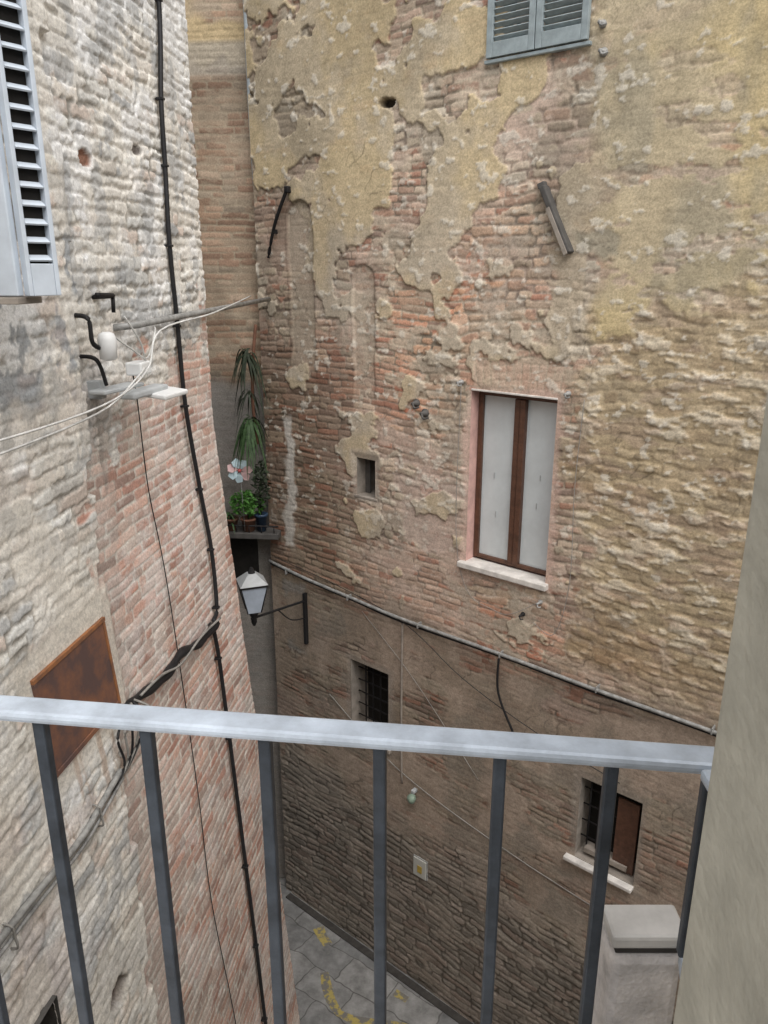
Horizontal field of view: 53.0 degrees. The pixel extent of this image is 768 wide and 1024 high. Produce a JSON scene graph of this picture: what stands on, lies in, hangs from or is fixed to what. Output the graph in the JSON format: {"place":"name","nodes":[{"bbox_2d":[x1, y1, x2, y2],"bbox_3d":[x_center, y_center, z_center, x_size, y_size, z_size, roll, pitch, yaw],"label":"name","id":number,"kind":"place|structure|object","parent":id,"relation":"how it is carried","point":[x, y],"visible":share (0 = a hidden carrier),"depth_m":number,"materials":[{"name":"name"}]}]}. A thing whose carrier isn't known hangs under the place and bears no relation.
{"place":"outdoors","nodes":[
{"label":"outdoors","id":0,"kind":"place"},
{"bbox_2d":[185,0,285,877],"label":"wall","id":1,"kind":"structure","parent":0,"point":[218,80],"depth_m":8.02,"materials":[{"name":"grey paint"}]},
{"bbox_2d":[365,459,370,492],"bbox_3d":[-0.158,-0.381,7.725,0.060,0.380,0.020,14,22,38],"label":"slot frame","id":2,"kind":"object","parent":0,"point":[368,473],"visible":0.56,"depth_m":7.72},
{"bbox_2d":[280,878,473,1023],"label":"ground","id":3,"kind":"structure","parent":0,"point":[347,967],"depth_m":8.90,"materials":[{"name":"stone"}]},
{"bbox_2d":[0,0,299,1023],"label":"wall","id":4,"kind":"structure","parent":3,"relation":"on","point":[80,552],"depth_m":4.57,"materials":[{"name":"beige brick"}]},
{"bbox_2d":[0,296,41,304],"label":"window sill","id":5,"kind":"structure","parent":4,"relation":"attached to","point":[11,300],"depth_m":2.97,"materials":[{"name":"beige stone"}]},
{"bbox_2d":[0,0,61,295],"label":"open shutter","id":6,"kind":"object","parent":4,"relation":"attached to","point":[23,137],"visible":1,"depth_m":2.88,"materials":[{"name":"blue paint"}]},
{"bbox_2d":[34,995,61,1023],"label":"niche","id":7,"kind":"object","parent":4,"relation":"attached to","point":[48,1013],"visible":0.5,"depth_m":3.76,"materials":[{"name":"stone"}]},
{"bbox_2d":[0,768,123,957],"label":"metal conduit","id":8,"kind":"object","parent":4,"relation":"attached to","point":[10,926],"visible":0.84,"depth_m":3.72,"materials":[{"name":"grey metal"}]},
{"bbox_2d":[30,617,120,777],"bbox_3d":[-1.605,0.956,4.077,0.061,0.545,0.720,2,18,7],"label":"rusty metal hatch","id":9,"kind":"object","parent":4,"relation":"attached to","point":[81,668],"visible":0.69,"depth_m":4.05,"materials":[{"name":"brown metal"}]},
{"bbox_2d":[74,293,117,360],"bbox_3d":[-1.528,-1.011,4.183,0.183,0.352,0.348,-1,18,-2],"label":"wall floodlight","id":10,"kind":"object","parent":4,"relation":"attached to","point":[106,346],"depth_m":4.09,"materials":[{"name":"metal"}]},
{"bbox_2d":[0,295,250,441],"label":"white cable","id":11,"kind":"object","parent":4,"relation":"attached to","point":[77,415],"visible":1,"depth_m":4.02,"materials":[{"name":"plastic"}]},
{"bbox_2d":[79,354,187,399],"bbox_3d":[-1.411,-0.777,4.388,0.313,0.278,0.610,9,20,27],"label":"street light","id":12,"kind":"object","parent":4,"relation":"attached to","point":[98,389],"visible":0.98,"depth_m":4.36,"materials":[{"name":"white plastic"}]},
{"bbox_2d":[0,367,145,454],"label":"white cable","id":13,"kind":"object","parent":12,"relation":"attached to","point":[67,427],"visible":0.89,"depth_m":3.59,"materials":[{"name":"plastic"}]},
{"bbox_2d":[115,326,155,358],"bbox_3d":[-1.434,-0.996,4.542,0.083,0.179,0.811,0,18,0],"label":"white cable","id":14,"kind":"object","parent":12,"relation":"attached to","point":[132,349],"visible":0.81,"depth_m":4.44,"materials":[{"name":"plastic"}]},
{"bbox_2d":[124,316,145,360],"bbox_3d":[-1.407,-0.984,4.384,0.031,0.266,0.218,2,18,7],"label":"white cable","id":15,"kind":"object","parent":4,"relation":"attached to","point":[131,327],"visible":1,"depth_m":4.37,"materials":[{"name":"plastic"}]},
{"bbox_2d":[89,617,220,818],"bbox_3d":[-1.413,1.159,5.055,0.168,0.363,2.102,2,18,7],"label":"cable bundle","id":16,"kind":"object","parent":4,"relation":"attached to","point":[152,687],"visible":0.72,"depth_m":4.89,"materials":[{"name":"black rubber"}]},
{"bbox_2d":[133,376,235,1023],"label":"thin wire","id":17,"kind":"object","parent":4,"relation":"attached to","point":[184,697],"visible":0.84,"depth_m":5.45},
{"bbox_2d":[113,297,270,330],"bbox_3d":[-1.334,-1.625,6.184,0.137,0.082,3.543,2,18,7],"label":"iron tie rod","id":18,"kind":"object","parent":4,"relation":"attached to","point":[146,322],"visible":0.95,"depth_m":5.28,"materials":[{"name":"grey metal"}]},
{"bbox_2d":[154,0,267,1023],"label":"power cable","id":19,"kind":"object","parent":4,"relation":"attached to","point":[160,98],"visible":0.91,"depth_m":5.74,"materials":[{"name":"black rubber"}]},
{"bbox_2d":[313,926,408,1023],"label":"road marking","id":20,"kind":"object","parent":3,"relation":"on","point":[326,984],"visible":1,"depth_m":8.70,"materials":[{"name":"yellow paint"}]},
{"bbox_2d":[286,893,472,1023],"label":"stone gutter","id":21,"kind":"object","parent":3,"relation":"on","point":[394,971],"visible":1,"depth_m":9.10,"materials":[{"name":"grey stone"}]},
{"bbox_2d":[673,394,767,1023],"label":"wall","id":22,"kind":"structure","parent":3,"relation":"on","point":[724,975],"depth_m":0.32,"materials":[{"name":"beige paint"}]},
{"bbox_2d":[243,0,767,1023],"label":"wall","id":23,"kind":"structure","parent":0,"point":[411,152],"depth_m":6.47,"materials":[{"name":"brown brick"}]},
{"bbox_2d":[230,538,258,582],"bbox_3d":[-1.695,0.543,9.036,0.450,0.630,0.029,2,18,6],"label":"doorway","id":24,"kind":"structure","parent":23,"relation":"attached to","point":[245,555],"depth_m":9.00,"materials":[{"name":"black"}]},
{"bbox_2d":[229,522,280,539],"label":"balcony slab","id":25,"kind":"structure","parent":23,"relation":"attached to","point":[267,534],"depth_m":8.52,"materials":[{"name":"concrete"}]},
{"bbox_2d":[226,511,241,532],"bbox_3d":[-1.710,0.101,8.550,0.312,0.217,0.320,8,19,25],"label":"potted plant","id":26,"kind":"object","parent":25,"relation":"on","point":[232,519],"visible":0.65,"depth_m":8.53,"materials":[{"name":"green plant"}]},
{"bbox_2d":[228,489,265,531],"bbox_3d":[-1.498,-0.021,8.493,0.422,0.482,0.302,0,18,0],"label":"potted plant","id":27,"kind":"object","parent":25,"relation":"on","point":[248,505],"visible":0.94,"depth_m":8.45,"materials":[{"name":"green plant"}]},
{"bbox_2d":[227,459,252,527],"bbox_3d":[-1.533,-0.179,8.323,0.266,0.837,0.084,0,18,0],"label":"pinwheel","id":28,"kind":"object","parent":27,"relation":"in","point":[240,476],"visible":0.96,"depth_m":8.21},
{"bbox_2d":[227,524,277,527],"bbox_3d":[-1.709,0.145,8.518,1.100,0.017,0.020,2,18,6],"label":"edge bar","id":29,"kind":"object","parent":25,"relation":"on","point":[254,525],"visible":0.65,"depth_m":8.48,"materials":[{"name":"black metal"}]},
{"bbox_2d":[250,460,272,531],"bbox_3d":[-1.340,-0.174,8.439,0.242,0.806,0.225,5,18,15],"label":"potted plant","id":30,"kind":"object","parent":25,"relation":"on","point":[261,519],"visible":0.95,"depth_m":8.40,"materials":[{"name":"green plant"}]},
{"bbox_2d":[254,208,286,882],"bbox_3d":[-1.190,-0.080,8.768,0.015,10.980,0.318,14,22,38],"label":"side face","id":31,"kind":"object","parent":23,"relation":"attached to","point":[273,613],"visible":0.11,"depth_m":9.22},
{"bbox_2d":[243,8,252,179],"bbox_3d":[-1.275,-4.247,7.353,0.069,2.181,0.093,9,19,25],"label":"downpipe","id":32,"kind":"object","parent":31,"relation":"attached to","point":[245,27],"visible":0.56,"depth_m":7.34,"materials":[{"name":"grey metal"}]},
{"bbox_2d":[231,324,269,477],"bbox_3d":[-1.423,-1.127,8.111,0.493,1.635,0.557,0,18,0],"label":"hanging plant","id":33,"kind":"object","parent":31,"relation":"attached to","point":[249,434],"visible":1,"depth_m":8.07,"materials":[{"name":"green plant"}]},
{"bbox_2d":[236,567,308,643],"bbox_3d":[-1.130,1.061,8.185,0.927,1.153,0.366,-13,22,-35],"label":"street lamp","id":34,"kind":"object","parent":23,"relation":"attached to","point":[253,585],"visible":0.99,"depth_m":7.87,"materials":[{"name":"white glass"}]},
{"bbox_2d":[267,186,290,257],"bbox_3d":[-1.028,-2.814,7.506,0.365,0.646,0.098,14,22,38],"label":"iron wall anchor","id":35,"kind":"object","parent":23,"relation":"attached to","point":[287,189],"visible":1,"depth_m":7.45,"materials":[{"name":"black metal"}]},
{"bbox_2d":[357,457,374,494],"bbox_3d":[-0.082,-0.365,7.677,0.248,0.388,0.280,14,22,38],"label":"opening","id":36,"kind":"object","parent":23,"relation":"attached to","point":[361,482],"visible":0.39,"depth_m":7.73,"materials":[{"name":"grey paint"}]},
{"bbox_2d":[354,493,377,501],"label":"slot sill","id":37,"kind":"structure","parent":36,"relation":"attached to","point":[366,496],"depth_m":7.65,"materials":[{"name":"grey stone"}]},
{"bbox_2d":[351,659,387,722],"bbox_3d":[-0.063,2.024,8.414,0.538,0.888,0.280,14,22,38],"label":"opening","id":38,"kind":"object","parent":23,"relation":"attached to","point":[357,685],"visible":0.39,"depth_m":8.60,"materials":[{"name":"grey paint"}]},
{"bbox_2d":[365,665,366,720],"bbox_3d":[-0.198,1.998,8.496,0.014,0.880,0.016,14,22,38],"label":"grate","id":39,"kind":"object","parent":38,"relation":"in","point":[366,690],"visible":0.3,"depth_m":8.48,"materials":[{"name":"black metal"}]},
{"bbox_2d":[372,668,373,721],"bbox_3d":[-0.117,2.018,8.431,0.014,0.880,0.016,14,22,38],"label":"grate","id":40,"kind":"object","parent":38,"relation":"in","point":[373,693],"visible":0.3,"depth_m":8.41,"materials":[{"name":"black metal"}]},
{"bbox_2d":[358,666,387,678],"bbox_3d":[-0.076,1.748,8.311,0.530,0.012,0.014,14,22,38],"label":"grate","id":41,"kind":"object","parent":38,"relation":"attached to","point":[373,672],"visible":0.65,"depth_m":8.34,"materials":[{"name":"black metal"}]},
{"bbox_2d":[359,701,386,714],"bbox_3d":[-0.076,2.168,8.443,0.530,0.012,0.014,14,22,38],"label":"grate","id":42,"kind":"object","parent":38,"relation":"attached to","point":[373,708],"visible":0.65,"depth_m":8.47,"materials":[{"name":"black metal"}]},
{"bbox_2d":[358,678,387,690],"bbox_3d":[-0.076,1.888,8.355,0.530,0.012,0.014,14,22,38],"label":"grate","id":43,"kind":"object","parent":38,"relation":"attached to","point":[372,684],"visible":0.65,"depth_m":8.38,"materials":[{"name":"black metal"}]},
{"bbox_2d":[359,690,387,703],"bbox_3d":[-0.076,2.028,8.399,0.530,0.012,0.014,14,22,38],"label":"grate","id":44,"kind":"object","parent":38,"relation":"attached to","point":[374,696],"visible":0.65,"depth_m":8.42,"materials":[{"name":"black metal"}]},
{"bbox_2d":[380,671,380,721],"bbox_3d":[-0.035,2.038,8.366,0.014,0.880,0.016,14,22,38],"label":"grate","id":45,"kind":"object","parent":38,"relation":"in","point":[380,696],"visible":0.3,"depth_m":8.35,"materials":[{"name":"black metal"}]},
{"bbox_2d":[400,621,403,783],"bbox_3d":[0.186,1.996,7.970,0.037,1.900,0.022,14,22,38],"label":"vertical conduit","id":46,"kind":"object","parent":23,"relation":"attached to","point":[401,697],"visible":0.82,"depth_m":7.92,"materials":[{"name":"grey metal"}]},
{"bbox_2d":[407,787,416,803],"bbox_3d":[0.299,3.002,8.122,0.100,0.150,0.130,14,22,38],"label":"green wall lamp","id":47,"kind":"object","parent":23,"relation":"attached to","point":[411,798],"visible":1,"depth_m":8.09,"materials":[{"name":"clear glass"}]},
{"bbox_2d":[411,399,419,408],"bbox_3d":[0.288,-0.969,6.906,0.089,0.079,0.124,6,18,18],"label":"iron wall hook","id":48,"kind":"object","parent":23,"relation":"attached to","point":[416,403],"visible":1,"depth_m":6.91,"materials":[{"name":"metal"}]},
{"bbox_2d":[413,854,427,880],"bbox_3d":[0.393,3.866,8.373,0.190,0.250,0.041,14,22,38],"label":"wall notice sign","id":49,"kind":"object","parent":23,"relation":"attached to","point":[420,867],"visible":1,"depth_m":8.35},
{"bbox_2d":[363,613,477,778],"bbox_3d":[0.343,1.822,7.773,1.504,1.354,0.008,14,22,38],"label":"thin wire","id":50,"kind":"object","parent":23,"relation":"attached to","point":[417,684],"visible":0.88,"depth_m":7.76,"materials":[{"name":"grey metal"}]},
{"bbox_2d":[419,409,428,419],"bbox_3d":[0.366,-0.872,6.867,0.097,0.086,0.131,5,18,16],"label":"iron wall hook","id":51,"kind":"object","parent":23,"relation":"attached to","point":[423,413],"visible":1,"depth_m":6.87,"materials":[{"name":"metal"}]},
{"bbox_2d":[275,557,619,783],"bbox_3d":[0.363,1.390,7.580,4.201,0.998,0.015,14,22,38],"label":"thin wire","id":52,"kind":"object","parent":23,"relation":"attached to","point":[428,644],"visible":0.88,"depth_m":7.48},
{"bbox_2d":[329,694,589,904],"bbox_3d":[0.879,2.897,7.641,3.903,0.989,0.009,14,22,38],"label":"thin wire","id":53,"kind":"object","parent":23,"relation":"attached to","point":[469,824],"visible":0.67,"depth_m":7.72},
{"bbox_2d":[456,379,463,385],"bbox_3d":[0.647,-1.099,6.549,0.057,0.050,0.107,6,18,19],"label":"iron wall hook","id":54,"kind":"object","parent":23,"relation":"attached to","point":[461,382],"visible":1,"depth_m":6.55,"materials":[{"name":"grey metal"}]},
{"bbox_2d":[268,559,716,736],"bbox_3d":[2.216,1.540,6.013,9.182,0.245,0.075,14,22,38],"label":"service pipe","id":55,"kind":"object","parent":23,"relation":"attached to","point":[597,690],"visible":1,"depth_m":6.85,"materials":[{"name":"grey metal"}]},
{"bbox_2d":[456,386,535,614],"bbox_3d":[0.968,-0.053,6.583,0.892,1.958,0.042,15,23,39],"label":"thin wire","id":56,"kind":"object","parent":23,"relation":"attached to","point":[456,533],"visible":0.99,"depth_m":6.83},
{"bbox_2d":[457,557,547,591],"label":"sill","id":57,"kind":"structure","parent":23,"relation":"attached to","point":[513,575],"depth_m":6.75,"materials":[{"name":"white stone"}]},
{"bbox_2d":[478,553,545,574],"bbox_3d":[1.149,0.458,6.854,0.715,0.035,0.059,14,22,38],"label":"frame","id":58,"kind":"object","parent":57,"relation":"on","point":[519,565],"visible":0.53,"depth_m":6.83,"materials":[{"name":"brown wood"}]},
{"bbox_2d":[479,395,515,559],"bbox_3d":[1.000,-0.290,6.754,0.321,1.451,0.012,14,22,38],"label":"panel","id":59,"kind":"object","parent":58,"relation":"on","point":[498,440],"visible":1,"depth_m":6.75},
{"bbox_2d":[507,399,522,562],"bbox_3d":[1.130,-0.251,6.631,0.053,1.449,0.062,14,22,38],"label":"stile","id":60,"kind":"object","parent":58,"relation":"on","point":[513,477],"visible":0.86,"depth_m":6.60,"materials":[{"name":"brown wood"}]},
{"bbox_2d":[512,399,528,564],"bbox_3d":[1.169,-0.239,6.594,0.050,1.449,0.072,14,22,38],"label":"stile","id":61,"kind":"object","parent":58,"relation":"on","point":[524,404],"visible":1,"depth_m":6.56,"materials":[{"name":"brown wood"}]},
{"bbox_2d":[520,400,556,569],"bbox_3d":[1.313,-0.211,6.504,0.296,1.451,0.012,14,22,38],"label":"panel","id":62,"kind":"object","parent":58,"relation":"on","point":[540,440],"visible":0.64,"depth_m":6.50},
{"bbox_2d":[496,658,513,731],"bbox_3d":[1.106,1.677,7.009,0.209,0.695,0.032,14,22,38],"label":"hanging cable","id":63,"kind":"object","parent":23,"relation":"attached to","point":[498,693],"visible":0.95,"depth_m":7.04,"materials":[{"name":"black rubber"}]},
{"bbox_2d":[466,390,545,576],"bbox_3d":[1.112,-0.233,6.593,0.818,1.568,0.170,14,22,38],"label":"opening","id":64,"kind":"object","parent":23,"relation":"in","point":[472,471],"visible":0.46,"depth_m":6.82,"materials":[{"name":"pink paint"}]},
{"bbox_2d":[473,391,484,556],"bbox_3d":[0.857,-0.329,6.862,0.045,1.531,0.060,14,22,38],"label":"frame","id":65,"kind":"object","parent":64,"relation":"attached to","point":[479,470],"visible":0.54,"depth_m":6.83,"materials":[{"name":"brown wood"}]},
{"bbox_2d":[471,388,557,399],"bbox_3d":[1.060,-0.965,6.297,0.810,0.017,0.032,14,22,38],"label":"slip","id":66,"kind":"object","parent":64,"relation":"on","point":[524,395],"visible":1,"depth_m":6.27,"materials":[{"name":"white stone"}]},
{"bbox_2d":[484,392,557,402],"bbox_3d":[1.149,-0.964,6.405,0.715,0.045,0.059,14,22,38],"label":"frame","id":67,"kind":"object","parent":64,"relation":"attached to","point":[521,397],"visible":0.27,"depth_m":6.38,"materials":[{"name":"brown wood"}]},
{"bbox_2d":[484,40,591,64],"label":"shutter sill","id":68,"kind":"structure","parent":23,"relation":"attached to","point":[543,51],"depth_m":5.46,"materials":[{"name":"grey paint"}]},
{"bbox_2d":[486,0,495,58],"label":"shutter left stile","id":69,"kind":"object","parent":68,"relation":"on","point":[490,21],"visible":1,"depth_m":5.64,"materials":[{"name":"grey paint"}]},
{"bbox_2d":[494,15,528,27],"bbox_3d":[0.928,-3.536,5.557,0.297,0.009,0.042,14,-16,38],"label":"shutter left slat","id":70,"kind":"object","parent":69,"relation":"attached to","point":[513,21],"visible":1,"depth_m":5.55,"materials":[{"name":"grey paint"}]},
{"bbox_2d":[494,8,528,20],"bbox_3d":[0.928,-3.579,5.544,0.297,0.009,0.042,14,-16,38],"label":"shutter left slat","id":71,"kind":"object","parent":69,"relation":"attached to","point":[516,13],"visible":1,"depth_m":5.54,"materials":[{"name":"grey paint"}]},
{"bbox_2d":[494,22,528,33],"bbox_3d":[0.928,-3.494,5.571,0.297,0.009,0.042,14,-16,38],"label":"shutter left slat","id":72,"kind":"object","parent":69,"relation":"attached to","point":[517,27],"visible":1,"depth_m":5.57,"materials":[{"name":"grey paint"}]},
{"bbox_2d":[494,0,529,13],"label":"shutter left slat","id":73,"kind":"object","parent":69,"relation":"attached to","point":[517,6],"visible":1,"depth_m":5.52,"materials":[{"name":"grey paint"}]},
{"bbox_2d":[492,35,527,57],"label":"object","id":74,"kind":"object","parent":68,"relation":"on","point":[510,46],"visible":1,"depth_m":5.58,"materials":[{"name":"grey paint"}]},
{"bbox_2d":[527,0,536,50],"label":"shutter left stile","id":75,"kind":"object","parent":68,"relation":"on","point":[532,24],"visible":1,"depth_m":5.44,"materials":[{"name":"grey paint"}]},
{"bbox_2d":[535,0,545,49],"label":"shutter right stile","id":76,"kind":"object","parent":68,"relation":"on","point":[540,15],"visible":1,"depth_m":5.41,"materials":[{"name":"grey paint"}]},
{"bbox_2d":[541,23,581,47],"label":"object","id":77,"kind":"object","parent":68,"relation":"on","point":[562,36],"visible":1,"depth_m":5.33,"materials":[{"name":"grey paint"}]},
{"bbox_2d":[580,0,591,40],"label":"shutter right stile","id":78,"kind":"object","parent":68,"relation":"on","point":[585,20],"visible":1,"depth_m":5.20,"materials":[{"name":"grey paint"}]},
{"label":"shutter back","id":79,"kind":"object","parent":68,"relation":"on","visible":0},
{"bbox_2d":[493,29,527,40],"bbox_3d":[0.928,-3.451,5.584,0.297,0.009,0.042,14,-16,38],"label":"shutter left slat","id":80,"kind":"object","parent":79,"relation":"attached to","point":[511,35],"visible":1,"depth_m":5.58,"materials":[{"name":"grey paint"}]},
{"bbox_2d":[495,0,525,6],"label":"shutter left slat","id":81,"kind":"object","parent":79,"relation":"attached to","point":[502,2],"visible":1,"depth_m":5.55,"materials":[{"name":"grey paint"}]},
{"bbox_2d":[543,10,581,24],"bbox_3d":[1.241,-3.415,5.320,0.297,0.009,0.042,14,-16,38],"label":"shutter right slat","id":82,"kind":"object","parent":79,"relation":"attached to","point":[563,17],"visible":1,"depth_m":5.32,"materials":[{"name":"grey paint"}]},
{"bbox_2d":[543,18,581,30],"bbox_3d":[1.241,-3.372,5.333,0.297,0.009,0.042,14,-16,38],"label":"shutter right slat","id":83,"kind":"object","parent":79,"relation":"attached to","point":[562,24],"visible":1,"depth_m":5.33,"materials":[{"name":"grey paint"}]},
{"bbox_2d":[544,2,582,16],"bbox_3d":[1.241,-3.457,5.306,0.297,0.009,0.042,14,-16,38],"label":"shutter right slat","id":84,"kind":"object","parent":79,"relation":"attached to","point":[562,10],"visible":1,"depth_m":5.30,"materials":[{"name":"grey paint"}]},
{"bbox_2d":[544,0,582,9],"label":"shutter right slat","id":85,"kind":"object","parent":79,"relation":"attached to","point":[555,4],"visible":1,"depth_m":5.31,"materials":[{"name":"grey paint"}]},
{"bbox_2d":[536,600,542,607],"bbox_3d":[1.320,0.778,6.549,0.050,0.043,0.103,7,19,21],"label":"iron wall hook","id":86,"kind":"object","parent":23,"relation":"attached to","point":[540,602],"visible":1,"depth_m":6.55,"materials":[{"name":"grey metal"}]},
{"bbox_2d":[537,181,573,254],"bbox_3d":[1.258,-2.163,5.677,0.317,0.522,0.110,14,22,38],"label":"slanted stone bracket","id":87,"kind":"object","parent":23,"relation":"attached to","point":[564,242],"visible":1,"depth_m":5.64,"materials":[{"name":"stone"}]},
{"bbox_2d":[563,391,570,398],"bbox_3d":[1.413,-0.905,5.936,0.057,0.050,0.107,6,18,19],"label":"iron wall hook","id":88,"kind":"object","parent":23,"relation":"attached to","point":[567,393],"visible":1,"depth_m":5.94,"materials":[{"name":"grey metal"}]},
{"bbox_2d":[563,853,633,893],"bbox_3d":[1.931,3.177,6.872,0.640,0.037,0.200,14,22,38],"label":"window sill","id":89,"kind":"structure","parent":23,"relation":"attached to","point":[588,867],"depth_m":6.83,"materials":[{"name":"white stone"}]},
{"bbox_2d":[597,19,606,28],"bbox_3d":[1.459,-3.268,5.150,0.064,0.057,0.112,5,18,16],"label":"iron wall hook","id":90,"kind":"object","parent":23,"relation":"attached to","point":[602,23],"visible":1,"depth_m":5.14,"materials":[{"name":"grey metal"}]},
{"bbox_2d":[598,47,607,56],"bbox_3d":[1.479,-3.101,5.186,0.073,0.064,0.114,6,19,19],"label":"iron wall hook","id":91,"kind":"object","parent":23,"relation":"attached to","point":[603,51],"visible":1,"depth_m":5.18,"materials":[{"name":"grey metal"}]},
{"bbox_2d":[575,777,642,884],"bbox_3d":[2.022,2.735,6.790,0.558,0.848,0.260,14,22,38],"label":"opening","id":92,"kind":"object","parent":23,"relation":"attached to","point":[583,811],"visible":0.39,"depth_m":6.97,"materials":[{"name":"grey paint"}]},
{"bbox_2d":[585,781,592,852],"bbox_3d":[1.838,2.700,6.900,0.014,0.840,0.016,14,22,38],"label":"window grille bar","id":93,"kind":"object","parent":92,"relation":"in","point":[589,813],"visible":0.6,"depth_m":6.89,"materials":[{"name":"black metal"}]},
{"bbox_2d":[595,786,601,847],"bbox_3d":[1.907,2.718,6.844,0.014,0.840,0.016,14,22,38],"label":"window grille bar","id":94,"kind":"object","parent":92,"relation":"in","point":[598,816],"visible":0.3,"depth_m":6.83,"materials":[{"name":"black metal"}]},
{"bbox_2d":[585,786,618,800],"bbox_3d":[1.910,2.471,6.763,0.310,0.012,0.014,14,22,38],"label":"window grille bar","id":95,"kind":"object","parent":92,"relation":"in","point":[596,791],"visible":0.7,"depth_m":6.80,"materials":[{"name":"black metal"}]},
{"bbox_2d":[584,841,626,871],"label":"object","id":96,"kind":"object","parent":92,"relation":"in","point":[589,847],"visible":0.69,"depth_m":6.88,"materials":[{"name":"beige stone"}]},
{"bbox_2d":[612,797,640,875],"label":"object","id":97,"kind":"object","parent":92,"relation":"in","point":[626,830],"visible":1,"depth_m":6.66,"materials":[{"name":"brown wood"}]},
{"bbox_3d":[-0.351,4.395,1.606,0.996,6.350,0.178,0,18,0],"label":"wall below","id":98,"kind":"object","parent":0,"visible":0},
{"bbox_3d":[-0.315,1.259,0.964,1.470,0.120,0.479,0,18,0],"label":"balcony slab","id":99,"kind":"object","parent":98,"relation":"attached to","visible":0},
{"bbox_2d":[0,695,714,1023],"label":"balcony railing","id":100,"kind":"object","parent":99,"relation":"on","point":[610,756],"visible":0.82,"depth_m":0.77,"materials":[{"name":"grey metal"}]},
{"bbox_2d":[592,905,682,1023],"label":"stone pier","id":101,"kind":"structure","parent":99,"relation":"on","point":[639,967],"depth_m":0.83,"materials":[{"name":"white stone"}]}
]}

